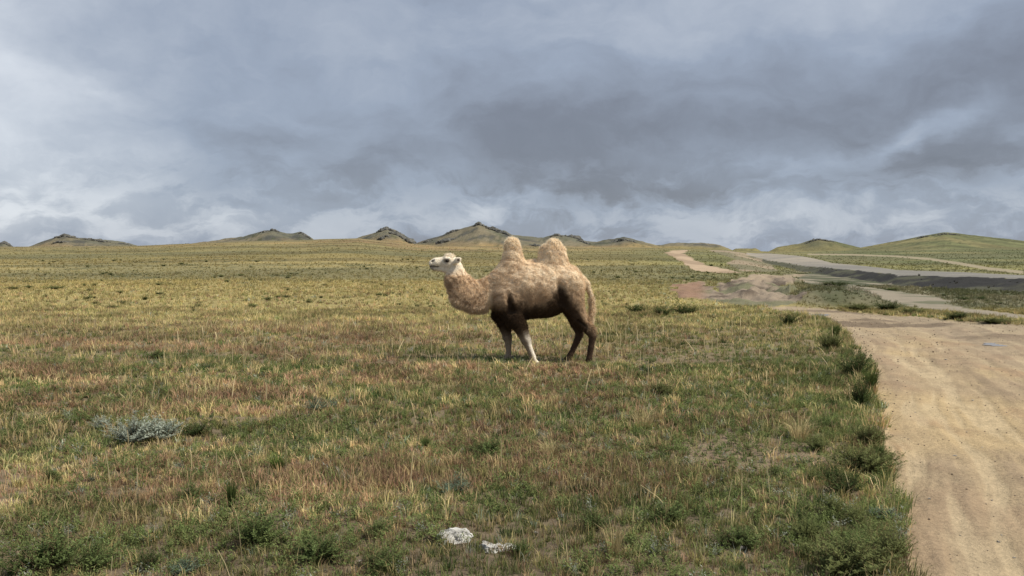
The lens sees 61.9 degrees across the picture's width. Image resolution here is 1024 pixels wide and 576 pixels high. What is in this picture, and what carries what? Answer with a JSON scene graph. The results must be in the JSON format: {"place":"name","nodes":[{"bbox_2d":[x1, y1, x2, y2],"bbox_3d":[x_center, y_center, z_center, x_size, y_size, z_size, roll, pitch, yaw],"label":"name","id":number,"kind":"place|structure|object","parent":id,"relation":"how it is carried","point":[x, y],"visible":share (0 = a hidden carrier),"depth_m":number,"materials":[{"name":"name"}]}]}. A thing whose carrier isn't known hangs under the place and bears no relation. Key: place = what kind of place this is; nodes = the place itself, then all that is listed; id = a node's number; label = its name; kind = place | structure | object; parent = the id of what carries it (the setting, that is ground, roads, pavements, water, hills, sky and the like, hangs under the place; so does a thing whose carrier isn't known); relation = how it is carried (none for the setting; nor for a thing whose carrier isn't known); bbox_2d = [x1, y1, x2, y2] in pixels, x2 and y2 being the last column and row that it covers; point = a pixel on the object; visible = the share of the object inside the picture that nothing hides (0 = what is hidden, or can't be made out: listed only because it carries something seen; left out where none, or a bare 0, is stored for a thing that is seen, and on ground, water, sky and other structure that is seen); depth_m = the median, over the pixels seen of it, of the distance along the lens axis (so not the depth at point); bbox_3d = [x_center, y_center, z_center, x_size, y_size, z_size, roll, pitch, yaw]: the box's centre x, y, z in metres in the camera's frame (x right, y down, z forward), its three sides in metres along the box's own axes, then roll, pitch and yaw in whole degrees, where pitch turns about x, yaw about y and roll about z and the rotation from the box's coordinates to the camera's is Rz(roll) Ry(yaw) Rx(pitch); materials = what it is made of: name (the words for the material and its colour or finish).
{"place":"outdoors","nodes":[
{"label":"outdoors","id":0,"kind":"place"},
{"bbox_2d":[0,234,1023,575],"bbox_3d":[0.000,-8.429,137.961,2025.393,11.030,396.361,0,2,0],"label":"ground","id":1,"kind":"structure","parent":0,"point":[932,246],"depth_m":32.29,"materials":[{"name":"green plant"}]},
{"bbox_2d":[0,522,88,575],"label":"bush","id":2,"kind":"object","parent":1,"relation":"on","point":[49,557],"visible":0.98,"depth_m":4.80,"materials":[{"name":"green plant"}]},
{"bbox_2d":[38,465,61,481],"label":"bush","id":3,"kind":"object","parent":1,"relation":"on","point":[51,473],"visible":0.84,"depth_m":6.83,"materials":[{"name":"green plant"}]},
{"bbox_2d":[44,285,66,288],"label":"scrub bush","id":4,"kind":"object","parent":1,"relation":"on","point":[54,287],"visible":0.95,"depth_m":46.29,"materials":[{"name":"green plant"}]},
{"bbox_2d":[58,533,129,569],"bbox_3d":[-2.367,1.500,4.892,0.331,0.216,0.355,1,2,20],"label":"bush","id":5,"kind":"object","parent":1,"relation":"on","point":[96,555],"visible":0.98,"depth_m":4.86,"materials":[{"name":"green plant"}]},
{"bbox_2d":[88,415,113,429],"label":"sage bush","id":6,"kind":"object","parent":1,"relation":"on","point":[100,421],"visible":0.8,"depth_m":8.96,"materials":[{"name":"grey plant"}]},
{"bbox_2d":[96,409,178,442],"bbox_3d":[-3.650,1.347,8.355,0.759,0.320,0.894,-1,2,-26],"label":"sage bush","id":7,"kind":"object","parent":1,"relation":"on","point":[136,434],"visible":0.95,"depth_m":8.27,"materials":[{"name":"grey plant"}]},
{"bbox_2d":[130,542,166,570],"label":"bush","id":8,"kind":"object","parent":1,"relation":"on","point":[148,558],"visible":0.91,"depth_m":4.86,"materials":[{"name":"green plant"}]},
{"bbox_2d":[145,349,169,357],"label":"bush","id":9,"kind":"object","parent":1,"relation":"on","point":[154,354],"visible":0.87,"depth_m":14.98,"materials":[{"name":"green plant"}]},
{"bbox_2d":[131,415,190,438],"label":"sage bush","id":10,"kind":"object","parent":1,"relation":"on","point":[165,434],"visible":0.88,"depth_m":8.36,"materials":[{"name":"grey plant"}]},
{"bbox_2d":[164,553,208,575],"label":"mat plant","id":11,"kind":"object","parent":1,"relation":"on","point":[186,570],"visible":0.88,"depth_m":4.81,"materials":[{"name":"green plant"}]},
{"bbox_2d":[173,477,209,499],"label":"bush","id":12,"kind":"object","parent":1,"relation":"on","point":[194,492],"visible":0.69,"depth_m":6.27,"materials":[{"name":"green plant"}]},
{"bbox_2d":[175,419,215,435],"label":"bush","id":13,"kind":"object","parent":1,"relation":"on","point":[194,430],"visible":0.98,"depth_m":8.58,"materials":[{"name":"green plant"}]},
{"bbox_2d":[223,476,240,508],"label":"grass tuft","id":14,"kind":"object","parent":1,"relation":"on","point":[230,490],"visible":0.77,"depth_m":6.09,"materials":[{"name":"green plant"}]},
{"bbox_2d":[243,302,257,306],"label":"scrub bush","id":15,"kind":"object","parent":1,"relation":"on","point":[252,304],"visible":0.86,"depth_m":29.97,"materials":[{"name":"green plant"}]},
{"bbox_2d":[228,501,295,544],"bbox_3d":[-1.575,1.455,5.295,0.439,0.291,0.495,-2,3,-42],"label":"bush","id":16,"kind":"object","parent":1,"relation":"on","point":[259,526],"visible":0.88,"depth_m":5.21,"materials":[{"name":"green plant"}]},
{"bbox_2d":[266,452,287,472],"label":"grass tuft","id":17,"kind":"object","parent":1,"relation":"on","point":[274,462],"visible":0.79,"depth_m":7.15,"materials":[{"name":"green plant"}]},
{"bbox_2d":[302,395,339,409],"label":"mat plant","id":18,"kind":"object","parent":1,"relation":"on","point":[311,405],"visible":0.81,"depth_m":9.99,"materials":[{"name":"green plant"}]},
{"bbox_2d":[285,526,364,561],"bbox_3d":[-1.079,1.494,4.960,0.466,0.203,0.414,-1,2,-25],"label":"bush","id":19,"kind":"object","parent":1,"relation":"on","point":[312,548],"visible":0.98,"depth_m":4.94,"materials":[{"name":"green plant"}]},
{"bbox_2d":[358,516,394,537],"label":"bush","id":20,"kind":"object","parent":1,"relation":"on","point":[378,526],"visible":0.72,"depth_m":5.44,"materials":[{"name":"green plant"}]},
{"bbox_2d":[357,541,409,570],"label":"bush","id":21,"kind":"object","parent":1,"relation":"on","point":[382,563],"visible":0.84,"depth_m":4.87,"materials":[{"name":"green plant"}]},
{"bbox_2d":[419,434,433,449],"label":"grass tuft","id":22,"kind":"object","parent":1,"relation":"on","point":[426,441],"visible":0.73,"depth_m":7.90,"materials":[{"name":"green plant"}]},
{"bbox_2d":[432,471,472,493],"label":"mat plant","id":23,"kind":"object","parent":1,"relation":"on","point":[455,485],"visible":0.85,"depth_m":6.44,"materials":[{"name":"green plant"}]},
{"bbox_2d":[437,527,472,543],"bbox_3d":[-0.355,1.584,5.419,0.259,0.140,0.160,8,-1,-23],"label":"stone","id":24,"kind":"object","parent":1,"relation":"on","point":[456,531],"visible":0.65,"depth_m":5.36,"materials":[{"name":"grey stone"}]},
{"bbox_2d":[463,435,512,456],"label":"bush","id":25,"kind":"object","parent":1,"relation":"on","point":[488,447],"visible":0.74,"depth_m":7.69,"materials":[{"name":"green plant"}]},
{"bbox_2d":[478,541,515,552],"bbox_3d":[-0.089,1.590,5.176,0.236,0.099,0.120,0,2,0],"label":"stone","id":26,"kind":"object","parent":1,"relation":"on","point":[484,545],"visible":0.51,"depth_m":5.16,"materials":[{"name":"grey stone"}]},
{"bbox_2d":[429,235,596,362],"bbox_3d":[0.019,0.212,14.588,2.898,2.236,0.694,0,2,0],"label":"camel","id":27,"kind":"object","parent":1,"relation":"on","point":[514,290],"visible":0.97,"depth_m":14.42,"materials":[{"name":"fur"}]},
{"bbox_2d":[509,537,536,553],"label":"bush","id":28,"kind":"object","parent":1,"relation":"on","point":[522,545],"visible":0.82,"depth_m":5.09,"materials":[{"name":"green plant"}]},
{"bbox_2d":[530,436,564,456],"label":"grass tuft","id":29,"kind":"object","parent":1,"relation":"on","point":[554,450],"visible":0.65,"depth_m":7.62,"materials":[{"name":"beige plant"}]},
{"bbox_2d":[579,503,613,530],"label":"bush","id":30,"kind":"object","parent":1,"relation":"on","point":[589,521],"visible":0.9,"depth_m":5.59,"materials":[{"name":"green plant"}]},
{"bbox_2d":[597,518,628,556],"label":"grass tuft","id":31,"kind":"object","parent":1,"relation":"on","point":[617,546],"visible":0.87,"depth_m":5.10,"materials":[{"name":"beige plant"}]},
{"bbox_2d":[625,304,650,311],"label":"bush","id":32,"kind":"object","parent":1,"relation":"on","point":[636,309],"visible":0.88,"depth_m":27.61,"materials":[{"name":"green plant"}]},
{"bbox_2d":[626,404,664,428],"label":"grass tuft","id":33,"kind":"object","parent":1,"relation":"on","point":[646,418],"visible":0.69,"depth_m":9.06,"materials":[{"name":"beige plant"}]},
{"bbox_2d":[650,304,674,313],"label":"bush","id":34,"kind":"object","parent":1,"relation":"on","point":[657,310],"visible":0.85,"depth_m":26.45,"materials":[{"name":"green plant"}]},
{"bbox_2d":[647,379,679,394],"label":"bush","id":35,"kind":"object","parent":1,"relation":"on","point":[661,387],"visible":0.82,"depth_m":11.05,"materials":[{"name":"green plant"}]},
{"bbox_2d":[641,498,695,522],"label":"bush","id":36,"kind":"object","parent":1,"relation":"on","point":[672,509],"visible":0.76,"depth_m":5.71,"materials":[{"name":"green plant"}]},
{"bbox_2d":[669,302,703,313],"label":"bush","id":37,"kind":"object","parent":1,"relation":"on","point":[686,309],"visible":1,"depth_m":26.79,"materials":[{"name":"green plant"}]},
{"bbox_2d":[710,520,765,546],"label":"bush","id":38,"kind":"object","parent":1,"relation":"on","point":[738,540],"visible":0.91,"depth_m":5.24,"materials":[{"name":"green plant"}]},
{"bbox_2d":[766,465,777,475],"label":"bush","id":39,"kind":"object","parent":1,"relation":"on","point":[772,471],"visible":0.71,"depth_m":7.03,"materials":[{"name":"green plant"}]},
{"bbox_2d":[778,311,800,323],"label":"bush","id":40,"kind":"object","parent":1,"relation":"on","point":[786,319],"visible":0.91,"depth_m":22.58,"materials":[{"name":"green plant"}]},
{"bbox_2d":[785,537,817,557],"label":"verge weed","id":41,"kind":"object","parent":1,"relation":"on","point":[806,547],"visible":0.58,"depth_m":5.14,"materials":[{"name":"green plant"}]},
{"bbox_2d":[781,416,824,441],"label":"grass tuft","id":42,"kind":"object","parent":1,"relation":"on","point":[796,431],"visible":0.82,"depth_m":8.34,"materials":[{"name":"beige plant"}]},
{"bbox_2d":[791,498,815,523],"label":"verge weed","id":43,"kind":"object","parent":1,"relation":"on","point":[802,513],"visible":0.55,"depth_m":5.76,"materials":[{"name":"green plant"}]},
{"bbox_2d":[778,508,830,542],"bbox_3d":[1.854,1.511,5.422,0.360,0.201,0.317,0,2,-11],"label":"verge weed","id":44,"kind":"object","parent":1,"relation":"on","point":[805,529],"visible":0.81,"depth_m":5.39,"materials":[{"name":"green plant"}]},
{"bbox_2d":[791,516,827,533],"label":"verge weed","id":45,"kind":"object","parent":1,"relation":"on","point":[808,523],"visible":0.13,"depth_m":5.51,"materials":[{"name":"green plant"}]},
{"bbox_2d":[803,463,827,480],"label":"verge weed","id":46,"kind":"object","parent":1,"relation":"on","point":[811,473],"visible":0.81,"depth_m":6.84,"materials":[{"name":"green plant"}]},
{"bbox_2d":[797,432,836,450],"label":"verge weed","id":47,"kind":"object","parent":1,"relation":"on","point":[818,444],"visible":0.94,"depth_m":7.94,"materials":[{"name":"green plant"}]},
{"bbox_2d":[809,412,835,427],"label":"verge weed","id":48,"kind":"object","parent":1,"relation":"on","point":[824,419],"visible":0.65,"depth_m":8.99,"materials":[{"name":"green plant"}]},
{"bbox_2d":[819,365,836,369],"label":"verge weed","id":49,"kind":"object","parent":1,"relation":"on","point":[828,368],"visible":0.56,"depth_m":13.21,"materials":[{"name":"green plant"}]},
{"bbox_2d":[813,329,848,347],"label":"bush","id":50,"kind":"object","parent":1,"relation":"on","point":[829,340],"visible":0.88,"depth_m":16.75,"materials":[{"name":"green plant"}]},
{"bbox_2d":[821,459,842,478],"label":"verge weed","id":51,"kind":"object","parent":1,"relation":"on","point":[835,467],"visible":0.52,"depth_m":6.84,"materials":[{"name":"green plant"}]},
{"bbox_2d":[824,396,839,403],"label":"verge weed","id":52,"kind":"object","parent":1,"relation":"on","point":[830,399],"visible":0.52,"depth_m":10.38,"materials":[{"name":"green plant"}]},
{"bbox_2d":[809,280,859,284],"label":"bush","id":53,"kind":"object","parent":1,"relation":"on","point":[831,282],"visible":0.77,"depth_m":55.14,"materials":[{"name":"green plant"}]},
{"bbox_2d":[813,489,857,516],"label":"verge weed","id":54,"kind":"object","parent":1,"relation":"on","point":[830,504],"visible":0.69,"depth_m":5.94,"materials":[{"name":"green plant"}]},
{"bbox_2d":[829,323,842,336],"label":"grass tuft","id":55,"kind":"object","parent":1,"relation":"on","point":[835,330],"visible":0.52,"depth_m":19.01,"materials":[{"name":"green plant"}]},
{"bbox_2d":[829,465,854,479],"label":"verge weed","id":56,"kind":"object","parent":1,"relation":"on","point":[841,473],"visible":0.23,"depth_m":6.78,"materials":[{"name":"green plant"}]},
{"bbox_2d":[815,465,873,494],"bbox_3d":[2.518,1.461,6.486,0.382,0.240,0.367,0,2,9],"label":"bush","id":57,"kind":"object","parent":1,"relation":"on","point":[836,483],"visible":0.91,"depth_m":6.49,"materials":[{"name":"green plant"}]},
{"bbox_2d":[824,529,879,550],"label":"verge weed","id":58,"kind":"object","parent":1,"relation":"on","point":[866,540],"visible":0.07,"depth_m":5.21,"materials":[{"name":"green plant"}]},
{"bbox_2d":[833,502,875,524],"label":"verge weed","id":59,"kind":"object","parent":1,"relation":"on","point":[860,517],"visible":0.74,"depth_m":5.74,"materials":[{"name":"green plant"}]},
{"bbox_2d":[794,527,915,575],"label":"bush","id":60,"kind":"object","parent":1,"relation":"on","point":[858,562],"visible":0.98,"depth_m":4.78,"materials":[{"name":"green plant"}]},
{"bbox_2d":[827,524,882,554],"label":"verge weed","id":61,"kind":"object","parent":1,"relation":"on","point":[848,536],"visible":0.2,"depth_m":5.09,"materials":[{"name":"green plant"}]},
{"bbox_2d":[832,347,879,375],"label":"bush","id":62,"kind":"object","parent":1,"relation":"on","point":[855,365],"visible":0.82,"depth_m":12.60,"materials":[{"name":"green plant"}]},
{"bbox_2d":[836,301,878,309],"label":"bush","id":63,"kind":"object","parent":1,"relation":"on","point":[858,307],"visible":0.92,"depth_m":29.04,"materials":[{"name":"green plant"}]},
{"bbox_2d":[844,368,876,402],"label":"bush","id":64,"kind":"object","parent":1,"relation":"on","point":[863,390],"visible":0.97,"depth_m":10.41,"materials":[{"name":"green plant"}]},
{"bbox_2d":[818,438,908,473],"bbox_3d":[2.916,1.402,7.081,0.710,0.300,0.577,1,2,23],"label":"bush","id":65,"kind":"object","parent":1,"relation":"on","point":[873,461],"visible":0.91,"depth_m":7.04,"materials":[{"name":"green plant"}]},
{"bbox_2d":[851,390,876,404],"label":"verge weed","id":66,"kind":"object","parent":1,"relation":"on","point":[868,397],"visible":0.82,"depth_m":10.35,"materials":[{"name":"green plant"}]},
{"bbox_2d":[848,525,880,537],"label":"verge weed","id":67,"kind":"object","parent":1,"relation":"on","point":[866,531],"visible":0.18,"depth_m":5.39,"materials":[{"name":"green plant"}]},
{"bbox_2d":[847,418,892,447],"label":"bush","id":68,"kind":"object","parent":1,"relation":"on","point":[870,433],"visible":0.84,"depth_m":8.08,"materials":[{"name":"green plant"}]},
{"bbox_2d":[859,366,883,390],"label":"grass tuft","id":69,"kind":"object","parent":1,"relation":"on","point":[872,378],"visible":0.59,"depth_m":11.27,"materials":[{"name":"green plant"}]},
{"bbox_2d":[857,516,885,530],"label":"verge weed","id":70,"kind":"object","parent":1,"relation":"on","point":[874,524],"visible":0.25,"depth_m":5.56,"materials":[{"name":"green plant"}]},
{"bbox_2d":[871,438,888,455],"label":"verge weed","id":71,"kind":"object","parent":1,"relation":"on","point":[880,449],"visible":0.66,"depth_m":7.78,"materials":[{"name":"green plant"}]},
{"bbox_2d":[868,505,902,519],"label":"mat plant","id":72,"kind":"object","parent":1,"relation":"on","point":[888,513],"visible":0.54,"depth_m":5.87,"materials":[{"name":"green plant"}]},
{"bbox_2d":[874,466,899,480],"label":"verge weed","id":73,"kind":"object","parent":1,"relation":"on","point":[887,473],"visible":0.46,"depth_m":6.84,"materials":[{"name":"green plant"}]},
{"bbox_2d":[871,300,903,309],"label":"bush","id":74,"kind":"object","parent":1,"relation":"on","point":[887,305],"visible":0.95,"depth_m":29.19,"materials":[{"name":"green plant"}]},
{"bbox_2d":[867,522,918,558],"bbox_3d":[2.244,1.496,5.028,0.282,0.227,0.348,1,2,16],"label":"bush","id":75,"kind":"object","parent":1,"relation":"on","point":[892,541],"visible":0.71,"depth_m":5.01,"materials":[{"name":"green plant"}]},
{"bbox_2d":[892,306,928,312],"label":"bush","id":76,"kind":"object","parent":1,"relation":"on","point":[910,310],"visible":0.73,"depth_m":27.20,"materials":[{"name":"green plant"}]},
{"bbox_2d":[807,254,1023,273],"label":"footpath","id":77,"kind":"structure","parent":1,"relation":"on","point":[980,267],"depth_m":139.48,"materials":[{"name":"beige soil"}]},
{"bbox_2d":[932,233,959,235],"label":"rock outcrop","id":78,"kind":"object","parent":1,"relation":"on","point":[946,234],"visible":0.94,"depth_m":333.60,"materials":[{"name":"grey stone"}]},
{"bbox_2d":[943,309,972,318],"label":"bush","id":79,"kind":"object","parent":1,"relation":"on","point":[955,315],"visible":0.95,"depth_m":24.82,"materials":[{"name":"green plant"}]},
{"bbox_2d":[975,316,1014,322],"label":"bush","id":80,"kind":"object","parent":1,"relation":"on","point":[993,320],"visible":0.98,"depth_m":23.48,"materials":[{"name":"green plant"}]},
{"bbox_2d":[0,225,1023,251],"bbox_3d":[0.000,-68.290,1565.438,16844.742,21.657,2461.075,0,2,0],"label":"hills","id":81,"kind":"structure","parent":0,"point":[478,235],"depth_m":487.24,"materials":[{"name":"green plant"}]},
{"bbox_2d":[0,241,12,246],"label":"rock outcrop","id":82,"kind":"object","parent":81,"relation":"on","point":[6,243],"visible":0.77,"depth_m":669.63,"materials":[{"name":"grey stone"}]},
{"bbox_2d":[54,233,77,238],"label":"rock outcrop","id":83,"kind":"object","parent":81,"relation":"on","point":[65,235],"visible":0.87,"depth_m":570.68,"materials":[{"name":"grey stone"}]},
{"bbox_2d":[81,238,110,242],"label":"rock outcrop","id":84,"kind":"object","parent":81,"relation":"on","point":[98,240],"visible":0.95,"depth_m":572.46,"materials":[{"name":"grey stone"}]},
{"bbox_2d":[377,235,388,239],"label":"rock outcrop","id":85,"kind":"object","parent":81,"relation":"on","point":[382,237],"visible":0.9,"depth_m":408.95,"materials":[{"name":"grey stone"}]},
{"bbox_2d":[376,226,393,232],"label":"rock outcrop","id":86,"kind":"object","parent":81,"relation":"on","point":[384,229],"visible":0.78,"depth_m":430.86,"materials":[{"name":"grey stone"}]},
{"bbox_2d":[388,231,405,238],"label":"rock outcrop","id":87,"kind":"object","parent":81,"relation":"on","point":[397,233],"visible":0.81,"depth_m":418.11,"materials":[{"name":"grey stone"}]},
{"bbox_2d":[399,235,415,243],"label":"rock outcrop","id":88,"kind":"object","parent":81,"relation":"on","point":[409,240],"visible":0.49,"depth_m":417.47,"materials":[{"name":"grey stone"}]},
{"bbox_2d":[435,238,455,243],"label":"rock outcrop","id":89,"kind":"object","parent":81,"relation":"on","point":[444,240],"visible":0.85,"depth_m":480.00,"materials":[{"name":"grey stone"}]},
{"bbox_2d":[442,229,459,235],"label":"rock outcrop","id":90,"kind":"object","parent":81,"relation":"on","point":[451,231],"visible":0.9,"depth_m":518.16,"materials":[{"name":"grey stone"}]},
{"bbox_2d":[473,222,486,226],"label":"rock outcrop","id":91,"kind":"object","parent":81,"relation":"on","point":[478,223],"visible":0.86,"depth_m":509.87,"materials":[{"name":"grey stone"}]},
{"bbox_2d":[485,226,503,231],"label":"rock outcrop","id":92,"kind":"object","parent":81,"relation":"on","point":[493,228],"visible":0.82,"depth_m":505.00,"materials":[{"name":"grey stone"}]},
{"bbox_2d":[565,234,582,239],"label":"rock outcrop","id":93,"kind":"object","parent":81,"relation":"on","point":[578,237],"visible":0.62,"depth_m":509.78,"materials":[{"name":"grey stone"}]},
{"bbox_2d":[611,238,636,242],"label":"rock outcrop","id":94,"kind":"object","parent":81,"relation":"on","point":[622,239],"visible":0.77,"depth_m":503.86,"materials":[{"name":"grey stone"}]},
{"bbox_2d":[805,238,833,243],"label":"rock outcrop","id":95,"kind":"object","parent":81,"relation":"on","point":[813,239],"visible":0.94,"depth_m":475.39,"materials":[{"name":"grey stone"}]},
{"bbox_2d":[0,0,1023,250],"label":"sky","id":96,"kind":"structure","parent":0,"point":[762,125],"materials":[{"name":"grey"}]},
{"bbox_2d":[665,250,778,272],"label":"hillside track","id":97,"kind":"structure","parent":0,"point":[692,263],"depth_m":130.00,"materials":[{"name":"beige soil"}]},
{"bbox_2d":[669,274,1023,575],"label":"dirt road","id":98,"kind":"structure","parent":0,"point":[952,509],"depth_m":9.65,"materials":[{"name":"beige soil"}]},
{"bbox_2d":[886,464,902,481],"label":"verge weed","id":99,"kind":"object","parent":98,"relation":"on","point":[894,474],"visible":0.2,"depth_m":7.00,"materials":[{"name":"green plant"}]},
{"bbox_2d":[886,453,904,468],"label":"verge weed","id":100,"kind":"object","parent":98,"relation":"on","point":[895,463],"visible":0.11,"depth_m":7.45,"materials":[{"name":"green plant"}]},
{"bbox_2d":[982,343,1005,346],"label":"puddle","id":101,"kind":"object","parent":98,"relation":"on","point":[989,344],"visible":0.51,"depth_m":17.85,"materials":[{"name":"grey liquid"}]},
{"bbox_2d":[746,253,1023,278],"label":"gravel road","id":102,"kind":"structure","parent":0,"point":[800,260],"depth_m":94.63,"materials":[{"name":"grey gravel"}]},
{"bbox_2d":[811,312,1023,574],"bbox_3d":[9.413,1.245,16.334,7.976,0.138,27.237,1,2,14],"label":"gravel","id":103,"kind":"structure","parent":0,"point":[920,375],"depth_m":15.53,"materials":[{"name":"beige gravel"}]},
{"bbox_2d":[847,286,1023,317],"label":"side track","id":104,"kind":"structure","parent":0,"point":[918,300],"depth_m":36.68,"materials":[{"name":"beige soil"}]}
]}

